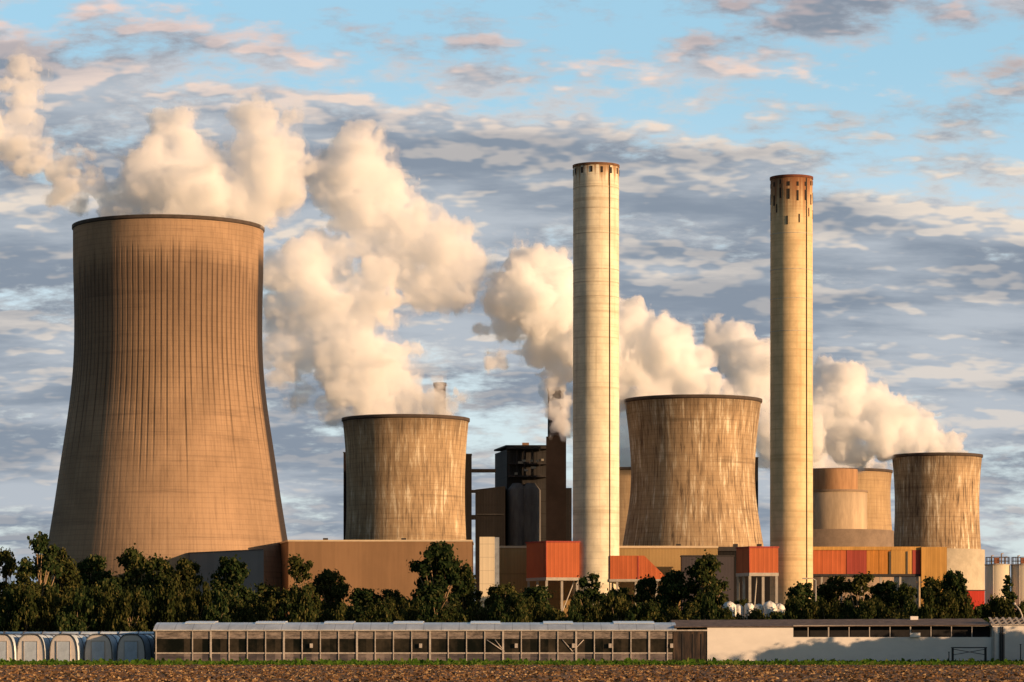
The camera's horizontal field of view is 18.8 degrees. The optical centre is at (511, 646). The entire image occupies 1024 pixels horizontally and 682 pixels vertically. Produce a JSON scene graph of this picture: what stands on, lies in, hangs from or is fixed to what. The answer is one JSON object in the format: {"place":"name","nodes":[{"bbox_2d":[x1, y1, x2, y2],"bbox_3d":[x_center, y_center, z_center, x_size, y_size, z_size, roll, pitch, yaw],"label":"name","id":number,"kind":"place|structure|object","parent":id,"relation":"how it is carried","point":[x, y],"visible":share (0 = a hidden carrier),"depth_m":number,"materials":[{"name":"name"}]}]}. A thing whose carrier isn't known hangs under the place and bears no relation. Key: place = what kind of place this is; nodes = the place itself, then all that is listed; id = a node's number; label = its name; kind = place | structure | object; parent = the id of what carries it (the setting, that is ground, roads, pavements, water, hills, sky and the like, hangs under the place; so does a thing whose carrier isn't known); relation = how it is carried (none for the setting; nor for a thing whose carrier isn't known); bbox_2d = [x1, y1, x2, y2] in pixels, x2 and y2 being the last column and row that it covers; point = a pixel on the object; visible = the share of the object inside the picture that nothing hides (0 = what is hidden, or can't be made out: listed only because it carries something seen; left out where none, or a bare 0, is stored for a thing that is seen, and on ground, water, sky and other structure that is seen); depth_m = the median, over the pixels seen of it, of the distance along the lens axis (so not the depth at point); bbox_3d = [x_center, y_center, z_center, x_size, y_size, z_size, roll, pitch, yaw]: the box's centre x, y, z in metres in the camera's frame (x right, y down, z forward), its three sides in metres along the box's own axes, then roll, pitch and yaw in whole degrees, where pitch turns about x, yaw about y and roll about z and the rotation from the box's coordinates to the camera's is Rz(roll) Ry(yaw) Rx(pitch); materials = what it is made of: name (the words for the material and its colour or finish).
{"place":"outdoors","nodes":[
{"label":"outdoors","id":0,"kind":"place"},
{"bbox_2d":[0,631,153,634],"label":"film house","id":1,"kind":"structure","parent":0,"point":[81,632],"depth_m":354.57,"materials":[{"name":"plastic"}]},
{"bbox_2d":[48,214,287,618],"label":"cooling tower","id":2,"kind":"structure","parent":0,"point":[168,450],"depth_m":1408.93,"materials":[{"name":"brown concrete"}]},
{"bbox_2d":[343,452,346,539],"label":"stair tower","id":3,"kind":"structure","parent":0,"point":[344,493],"depth_m":1730.00,"materials":[{"name":"metal"}]},
{"bbox_2d":[280,538,473,615],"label":"hall","id":4,"kind":"structure","parent":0,"point":[379,565],"depth_m":1400.00,"materials":[{"name":"metal"}]},
{"bbox_2d":[342,414,469,539],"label":"cooling tower","id":5,"kind":"structure","parent":0,"point":[405,475],"depth_m":1572.94,"materials":[{"name":"beige concrete"}]},
{"bbox_2d":[465,454,495,539],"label":"stair tower","id":6,"kind":"structure","parent":0,"point":[469,491],"depth_m":1730.00,"materials":[{"name":"metal"}]},
{"bbox_2d":[480,537,498,609],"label":"stair tower","id":7,"kind":"structure","parent":0,"point":[489,561],"depth_m":1402.00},
{"bbox_2d":[0,664,1023,681],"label":"field","id":8,"kind":"structure","parent":0,"point":[778,675],"depth_m":192.62,"materials":[{"name":"soil"}]},
{"bbox_2d":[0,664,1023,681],"bbox_3d":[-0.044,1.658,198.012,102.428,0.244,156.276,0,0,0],"label":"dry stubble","id":9,"kind":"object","parent":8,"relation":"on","point":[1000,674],"visible":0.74,"depth_m":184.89,"materials":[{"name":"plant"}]},
{"bbox_2d":[0,657,1023,665],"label":"verge grass","id":10,"kind":"structure","parent":0,"point":[583,661],"depth_m":292.76,"materials":[{"name":"plant"}]},
{"bbox_2d":[0,0,1023,599],"label":"sky","id":11,"kind":"structure","parent":0,"point":[405,167],"materials":[{"name":"blue"}]},
{"bbox_2d":[494,443,545,545],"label":"boiler house","id":12,"kind":"structure","parent":0,"point":[520,474],"depth_m":1755.00,"materials":[{"name":"metal"}]},
{"bbox_2d":[526,541,579,610],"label":"duct house","id":13,"kind":"structure","parent":0,"point":[547,561],"depth_m":1439.21,"materials":[{"name":"orange-red painted corrugated metal cladding"},{"name":"grey steel"}]},
{"bbox_2d":[619,467,630,545],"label":"cooling tower","id":14,"kind":"structure","parent":0,"point":[624,484],"depth_m":2025.20,"materials":[{"name":"concrete"}]},
{"bbox_2d":[499,544,769,620],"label":"hall","id":15,"kind":"structure","parent":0,"point":[513,564],"depth_m":1472.00,"materials":[{"name":"metal"}]},
{"bbox_2d":[609,556,663,604],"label":"conveyor house","id":16,"kind":"structure","parent":0,"point":[627,568],"depth_m":1440.00,"materials":[{"name":"metal"}]},
{"bbox_2d":[623,394,763,546],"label":"cooling tower","id":17,"kind":"structure","parent":0,"point":[692,469],"depth_m":1570.90,"materials":[{"name":"concrete"}]},
{"bbox_2d":[735,546,778,606],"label":"duct house","id":18,"kind":"structure","parent":0,"point":[757,561],"depth_m":1321.60,"materials":[{"name":"metal"}]},
{"bbox_2d":[670,616,991,660],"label":"packing shed","id":19,"kind":"structure","parent":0,"point":[914,638],"depth_m":339.90,"materials":[{"name":"metal"}]},
{"bbox_2d":[813,468,892,529],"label":"cooling tower","id":20,"kind":"structure","parent":0,"point":[875,483],"depth_m":1965.31,"materials":[{"name":"concrete"}]},
{"bbox_2d":[891,452,984,606],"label":"cooling tower","id":21,"kind":"structure","parent":0,"point":[936,499],"depth_m":1778.38,"materials":[{"name":"beige concrete"}]},
{"bbox_2d":[988,617,1023,660],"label":"packing shed","id":22,"kind":"structure","parent":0,"point":[1007,635],"depth_m":339.75,"materials":[{"name":"metal"}]},
{"label":"ground","id":23,"kind":"structure","parent":0,"visible":0},
{"bbox_2d":[0,547,16,605],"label":"tree","id":24,"kind":"object","parent":23,"relation":"on","point":[10,562],"visible":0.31,"depth_m":451.07,"materials":[{"name":"green plant"}]},
{"bbox_2d":[0,581,22,631],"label":"shrub","id":25,"kind":"object","parent":23,"relation":"on","point":[5,615],"visible":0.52,"depth_m":427.65,"materials":[{"name":"green plant"}]},
{"bbox_2d":[0,633,23,660],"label":"polytunnel","id":26,"kind":"structure","parent":23,"relation":"on","point":[8,645],"depth_m":344.41,"materials":[{"name":"plastic"}]},
{"bbox_2d":[0,573,45,631],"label":"tree","id":27,"kind":"object","parent":23,"relation":"on","point":[24,579],"visible":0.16,"depth_m":437.30,"materials":[{"name":"green plant"}]},
{"bbox_2d":[6,582,41,631],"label":"shrub","id":28,"kind":"object","parent":23,"relation":"on","point":[27,608],"visible":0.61,"depth_m":424.93,"materials":[{"name":"green plant"}]},
{"bbox_2d":[16,634,56,660],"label":"polytunnel","id":29,"kind":"structure","parent":23,"relation":"on","point":[35,647],"depth_m":344.89,"materials":[{"name":"plastic"}]},
{"bbox_2d":[13,531,67,615],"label":"tree","id":30,"kind":"object","parent":23,"relation":"on","point":[44,562],"visible":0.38,"depth_m":445.38,"materials":[{"name":"green plant"}]},
{"bbox_2d":[26,589,57,631],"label":"shrub","id":31,"kind":"object","parent":23,"relation":"on","point":[46,621],"visible":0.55,"depth_m":425.81,"materials":[{"name":"green plant"}]},
{"bbox_2d":[44,584,74,630],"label":"shrub","id":32,"kind":"object","parent":23,"relation":"on","point":[65,601],"visible":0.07,"depth_m":433.37,"materials":[{"name":"green plant"}]},
{"bbox_2d":[37,547,82,614],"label":"tree","id":33,"kind":"object","parent":23,"relation":"on","point":[71,578],"visible":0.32,"depth_m":451.13,"materials":[{"name":"green plant"}]},
{"bbox_2d":[49,633,89,660],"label":"polytunnel","id":34,"kind":"structure","parent":23,"relation":"on","point":[68,647],"depth_m":344.56,"materials":[{"name":"plastic"}]},
{"bbox_2d":[52,579,99,631],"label":"shrub","id":35,"kind":"object","parent":23,"relation":"on","point":[76,618],"visible":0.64,"depth_m":423.89,"materials":[{"name":"green plant"}]},
{"bbox_2d":[84,582,107,628],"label":"shrub","id":36,"kind":"object","parent":23,"relation":"on","point":[95,592],"visible":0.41,"depth_m":427.23,"materials":[{"name":"green plant"}]},
{"bbox_2d":[77,554,115,606],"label":"tree","id":37,"kind":"object","parent":23,"relation":"on","point":[91,568],"visible":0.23,"depth_m":460.42,"materials":[{"name":"green plant"}]},
{"bbox_2d":[84,634,122,660],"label":"polytunnel","id":38,"kind":"structure","parent":23,"relation":"on","point":[97,647],"depth_m":344.90,"materials":[{"name":"plastic"}]},
{"bbox_2d":[97,579,131,631],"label":"shrub","id":39,"kind":"object","parent":23,"relation":"on","point":[111,615],"visible":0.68,"depth_m":423.46,"materials":[{"name":"green plant"}]},
{"bbox_2d":[114,585,150,631],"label":"shrub","id":40,"kind":"object","parent":23,"relation":"on","point":[126,608],"visible":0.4,"depth_m":423.17,"materials":[{"name":"green plant"}]},
{"bbox_2d":[116,634,153,660],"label":"polytunnel","id":41,"kind":"structure","parent":23,"relation":"on","point":[130,647],"depth_m":344.57,"materials":[{"name":"plastic"}]},
{"bbox_2d":[110,543,161,614],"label":"tree","id":42,"kind":"object","parent":23,"relation":"on","point":[136,567],"visible":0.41,"depth_m":453.69,"materials":[{"name":"green plant"}]},
{"bbox_2d":[129,580,159,631],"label":"shrub","id":43,"kind":"object","parent":23,"relation":"on","point":[145,593],"visible":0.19,"depth_m":431.98,"materials":[{"name":"green plant"}]},
{"bbox_2d":[144,553,175,598],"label":"tree","id":44,"kind":"object","parent":23,"relation":"on","point":[162,566],"visible":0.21,"depth_m":461.87,"materials":[{"name":"green plant"}]},
{"bbox_2d":[145,578,176,631],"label":"shrub","id":45,"kind":"object","parent":23,"relation":"on","point":[165,611],"visible":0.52,"depth_m":427.14,"materials":[{"name":"green plant"}]},
{"bbox_2d":[168,576,198,621],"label":"shrub","id":46,"kind":"object","parent":23,"relation":"on","point":[185,605],"visible":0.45,"depth_m":428.17,"materials":[{"name":"green plant"}]},
{"bbox_2d":[164,556,203,619],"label":"tree","id":47,"kind":"object","parent":23,"relation":"on","point":[185,572],"visible":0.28,"depth_m":448.63,"materials":[{"name":"green plant"}]},
{"bbox_2d":[182,578,212,620],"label":"shrub","id":48,"kind":"object","parent":23,"relation":"on","point":[197,595],"visible":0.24,"depth_m":431.40,"materials":[{"name":"green plant"}]},
{"bbox_2d":[198,584,231,621],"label":"shrub","id":49,"kind":"object","parent":23,"relation":"on","point":[213,614],"visible":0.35,"depth_m":425.26,"materials":[{"name":"green plant"}]},
{"bbox_2d":[189,549,263,596],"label":"annex","id":50,"kind":"object","parent":23,"relation":"on","point":[209,561],"visible":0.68,"depth_m":1362.54,"materials":[{"name":"grey stone"}]},
{"bbox_2d":[200,554,262,612],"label":"tree","id":51,"kind":"object","parent":23,"relation":"on","point":[232,573],"visible":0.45,"depth_m":446.82,"materials":[{"name":"green plant"}]},
{"bbox_2d":[222,594,247,621],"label":"shrub","id":52,"kind":"object","parent":23,"relation":"on","point":[235,614],"visible":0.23,"depth_m":431.78,"materials":[{"name":"green plant"}]},
{"bbox_2d":[251,593,277,620],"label":"shrub","id":53,"kind":"object","parent":23,"relation":"on","point":[264,611],"visible":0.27,"depth_m":429.85,"materials":[{"name":"green plant"}]},
{"bbox_2d":[251,580,281,620],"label":"tree","id":54,"kind":"object","parent":23,"relation":"on","point":[266,589],"visible":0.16,"depth_m":451.11,"materials":[{"name":"green plant"}]},
{"bbox_2d":[278,553,325,616],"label":"tree","id":55,"kind":"object","parent":23,"relation":"on","point":[298,566],"visible":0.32,"depth_m":448.43,"materials":[{"name":"green plant"}]},
{"bbox_2d":[284,581,319,621],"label":"shrub","id":56,"kind":"object","parent":23,"relation":"on","point":[304,608],"visible":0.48,"depth_m":423.55,"materials":[{"name":"green plant"}]},
{"bbox_2d":[312,568,351,620],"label":"tree","id":57,"kind":"object","parent":23,"relation":"on","point":[329,587],"visible":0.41,"depth_m":455.31,"materials":[{"name":"green plant"}]},
{"bbox_2d":[329,600,360,620],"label":"shrub","id":58,"kind":"object","parent":23,"relation":"on","point":[340,611],"visible":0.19,"depth_m":425.20,"materials":[{"name":"green plant"}]},
{"bbox_2d":[344,588,379,621],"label":"tree","id":59,"kind":"object","parent":23,"relation":"on","point":[358,595],"visible":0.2,"depth_m":446.61,"materials":[{"name":"green plant"}]},
{"bbox_2d":[353,598,392,621],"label":"shrub","id":60,"kind":"object","parent":23,"relation":"on","point":[378,612],"visible":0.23,"depth_m":424.24,"materials":[{"name":"green plant"}]},
{"bbox_2d":[385,596,410,621],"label":"shrub","id":61,"kind":"object","parent":23,"relation":"on","point":[396,616],"visible":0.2,"depth_m":427.62,"materials":[{"name":"green plant"}]},
{"bbox_2d":[397,596,420,620],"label":"shrub","id":62,"kind":"object","parent":23,"relation":"on","point":[413,613],"visible":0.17,"depth_m":433.30,"materials":[{"name":"green plant"}]},
{"bbox_2d":[153,621,706,660],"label":"greenhouse","id":63,"kind":"object","parent":23,"relation":"on","point":[407,640],"visible":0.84,"depth_m":340.00,"materials":[{"name":"grey glass"}]},
{"bbox_2d":[154,639,671,651],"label":"window glass","id":64,"kind":"structure","parent":63,"relation":"in","point":[163,645],"depth_m":340.04,"materials":[{"name":"glass"}]},
{"bbox_2d":[405,540,467,617],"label":"tree","id":65,"kind":"object","parent":23,"relation":"on","point":[438,566],"visible":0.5,"depth_m":444.29,"materials":[{"name":"green plant"}]},
{"bbox_2d":[433,382,446,414],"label":"chimney","id":66,"kind":"object","parent":23,"relation":"on","point":[439,398],"visible":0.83,"depth_m":1816.99,"materials":[{"name":"concrete"}]},
{"bbox_2d":[427,603,468,621],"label":"shrub","id":67,"kind":"object","parent":23,"relation":"on","point":[447,613],"visible":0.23,"depth_m":425.03,"materials":[{"name":"green plant"}]},
{"bbox_2d":[448,559,483,613],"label":"tree","id":68,"kind":"object","parent":23,"relation":"on","point":[466,572],"visible":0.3,"depth_m":454.12,"materials":[{"name":"green plant"}]},
{"bbox_2d":[475,486,504,608],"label":"annex","id":69,"kind":"object","parent":23,"relation":"on","point":[490,511],"visible":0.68,"depth_m":1740.00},
{"bbox_2d":[487,593,514,621],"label":"shrub","id":70,"kind":"object","parent":23,"relation":"on","point":[499,603],"visible":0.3,"depth_m":425.67,"materials":[{"name":"green plant"}]},
{"bbox_2d":[482,582,521,620],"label":"tree","id":71,"kind":"object","parent":23,"relation":"on","point":[502,590],"visible":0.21,"depth_m":451.51,"materials":[{"name":"green plant"}]},
{"bbox_2d":[507,589,533,621],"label":"shrub","id":72,"kind":"object","parent":23,"relation":"on","point":[520,611],"visible":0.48,"depth_m":425.76,"materials":[{"name":"green plant"}]},
{"bbox_2d":[519,585,560,614],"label":"tree","id":73,"kind":"object","parent":23,"relation":"on","point":[540,594],"visible":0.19,"depth_m":446.37,"materials":[{"name":"green plant"}]},
{"bbox_2d":[525,593,560,621],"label":"shrub","id":74,"kind":"object","parent":23,"relation":"on","point":[542,612],"visible":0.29,"depth_m":427.78,"materials":[{"name":"green plant"}]},
{"bbox_2d":[546,387,571,540],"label":"chimney","id":75,"kind":"object","parent":23,"relation":"on","point":[558,510],"visible":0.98,"depth_m":1735.00,"materials":[{"name":"metal"}]},
{"bbox_2d":[569,594,604,621],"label":"shrub","id":76,"kind":"object","parent":23,"relation":"on","point":[585,607],"visible":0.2,"depth_m":430.63,"materials":[{"name":"green plant"}]},
{"bbox_2d":[573,572,606,603],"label":"tree","id":77,"kind":"object","parent":23,"relation":"on","point":[595,585],"visible":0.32,"depth_m":449.25,"materials":[{"name":"green plant"}]},
{"bbox_2d":[573,162,619,604],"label":"chimney","id":78,"kind":"object","parent":23,"relation":"on","point":[596,359],"visible":0.91,"depth_m":1440.54,"materials":[{"name":"beige concrete"}]},
{"bbox_2d":[583,594,617,621],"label":"shrub","id":79,"kind":"object","parent":23,"relation":"on","point":[598,617],"visible":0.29,"depth_m":431.45,"materials":[{"name":"green plant"}]},
{"bbox_2d":[598,588,634,621],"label":"shrub","id":80,"kind":"object","parent":23,"relation":"on","point":[621,605],"visible":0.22,"depth_m":431.66,"materials":[{"name":"green plant"}]},
{"bbox_2d":[632,574,657,618],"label":"tree","id":81,"kind":"object","parent":23,"relation":"on","point":[642,594],"visible":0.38,"depth_m":450.36,"materials":[{"name":"green plant"}]},
{"bbox_2d":[636,599,672,654],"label":"shrub","id":82,"kind":"object","parent":23,"relation":"on","point":[652,611],"visible":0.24,"depth_m":427.58,"materials":[{"name":"green plant"}]},
{"bbox_2d":[653,569,697,618],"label":"tree","id":83,"kind":"object","parent":23,"relation":"on","point":[672,588],"visible":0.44,"depth_m":447.94,"materials":[{"name":"green plant"}]},
{"bbox_2d":[680,549,730,616],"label":"tree","id":84,"kind":"object","parent":23,"relation":"on","point":[702,570],"visible":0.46,"depth_m":444.87,"materials":[{"name":"green plant"}]},
{"bbox_2d":[688,584,723,629],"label":"shrub","id":85,"kind":"object","parent":23,"relation":"on","point":[708,601],"visible":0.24,"depth_m":425.89,"materials":[{"name":"green plant"}]},
{"bbox_2d":[680,555,734,607],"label":"annex","id":86,"kind":"object","parent":23,"relation":"on","point":[727,568],"visible":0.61,"depth_m":1446.00,"materials":[{"name":"metal"}]},
{"bbox_2d":[770,174,812,604],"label":"chimney","id":87,"kind":"object","parent":23,"relation":"on","point":[791,366],"visible":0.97,"depth_m":1341.97,"materials":[{"name":"beige concrete"}]},
{"bbox_2d":[783,595,810,618],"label":"shrub","id":88,"kind":"object","parent":23,"relation":"on","point":[792,606],"visible":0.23,"depth_m":429.71,"materials":[{"name":"green plant"}]},
{"bbox_2d":[784,581,819,612],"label":"tree","id":89,"kind":"object","parent":23,"relation":"on","point":[804,592],"visible":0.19,"depth_m":447.13,"materials":[{"name":"green plant"}]},
{"bbox_2d":[816,595,842,618],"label":"shrub","id":90,"kind":"object","parent":23,"relation":"on","point":[825,611],"visible":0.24,"depth_m":426.56,"materials":[{"name":"green plant"}]},
{"bbox_2d":[809,574,855,618],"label":"tree","id":91,"kind":"object","parent":23,"relation":"on","point":[831,590],"visible":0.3,"depth_m":451.81,"materials":[{"name":"green plant"}]},
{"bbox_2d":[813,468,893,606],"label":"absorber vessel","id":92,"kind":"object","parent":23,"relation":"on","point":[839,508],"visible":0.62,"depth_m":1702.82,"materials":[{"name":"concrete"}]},
{"bbox_2d":[840,571,889,618],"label":"tree","id":93,"kind":"object","parent":23,"relation":"on","point":[856,584],"visible":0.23,"depth_m":448.22,"materials":[{"name":"green plant"}]},
{"bbox_2d":[855,598,876,618],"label":"shrub","id":94,"kind":"object","parent":23,"relation":"on","point":[864,612],"visible":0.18,"depth_m":423.95,"materials":[{"name":"green plant"}]},
{"bbox_2d":[813,547,946,605],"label":"conveyor gallery","id":95,"kind":"object","parent":23,"relation":"on","point":[900,562],"visible":0.6,"depth_m":1499.70,"materials":[{"name":"metal"}]},
{"bbox_2d":[864,579,899,607],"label":"tree","id":96,"kind":"object","parent":23,"relation":"on","point":[883,590],"visible":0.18,"depth_m":453.80,"materials":[{"name":"green plant"}]},
{"bbox_2d":[886,580,922,614],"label":"tree","id":97,"kind":"object","parent":23,"relation":"on","point":[898,597],"visible":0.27,"depth_m":446.89,"materials":[{"name":"green plant"}]},
{"bbox_2d":[915,584,943,618],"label":"shrub","id":98,"kind":"object","parent":23,"relation":"on","point":[930,608],"visible":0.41,"depth_m":424.49,"materials":[{"name":"green plant"}]},
{"bbox_2d":[916,576,944,604],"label":"tree","id":99,"kind":"object","parent":23,"relation":"on","point":[937,584],"visible":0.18,"depth_m":450.56,"materials":[{"name":"green plant"}]},
{"bbox_2d":[936,586,965,618],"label":"shrub","id":100,"kind":"object","parent":23,"relation":"on","point":[950,606],"visible":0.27,"depth_m":425.17,"materials":[{"name":"green plant"}]},
{"bbox_2d":[934,568,969,618],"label":"tree","id":101,"kind":"object","parent":23,"relation":"on","point":[957,580],"visible":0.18,"depth_m":445.90,"materials":[{"name":"green plant"}]},
{"bbox_2d":[958,592,975,618],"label":"shrub","id":102,"kind":"object","parent":23,"relation":"on","point":[966,609],"visible":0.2,"depth_m":426.45,"materials":[{"name":"green plant"}]},
{"bbox_2d":[984,553,1010,603],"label":"storage tank","id":103,"kind":"object","parent":23,"relation":"on","point":[996,572],"visible":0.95,"depth_m":1445.35,"materials":[{"name":"beige metal"}]},
{"bbox_2d":[995,596,1023,617],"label":"shrub","id":104,"kind":"object","parent":23,"relation":"on","point":[1003,608],"visible":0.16,"depth_m":428.53,"materials":[{"name":"green plant"}]},
{"bbox_2d":[1011,555,1023,611],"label":"storage tank","id":105,"kind":"object","parent":23,"relation":"on","point":[1017,575],"visible":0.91,"depth_m":1445.38,"materials":[{"name":"beige metal"}]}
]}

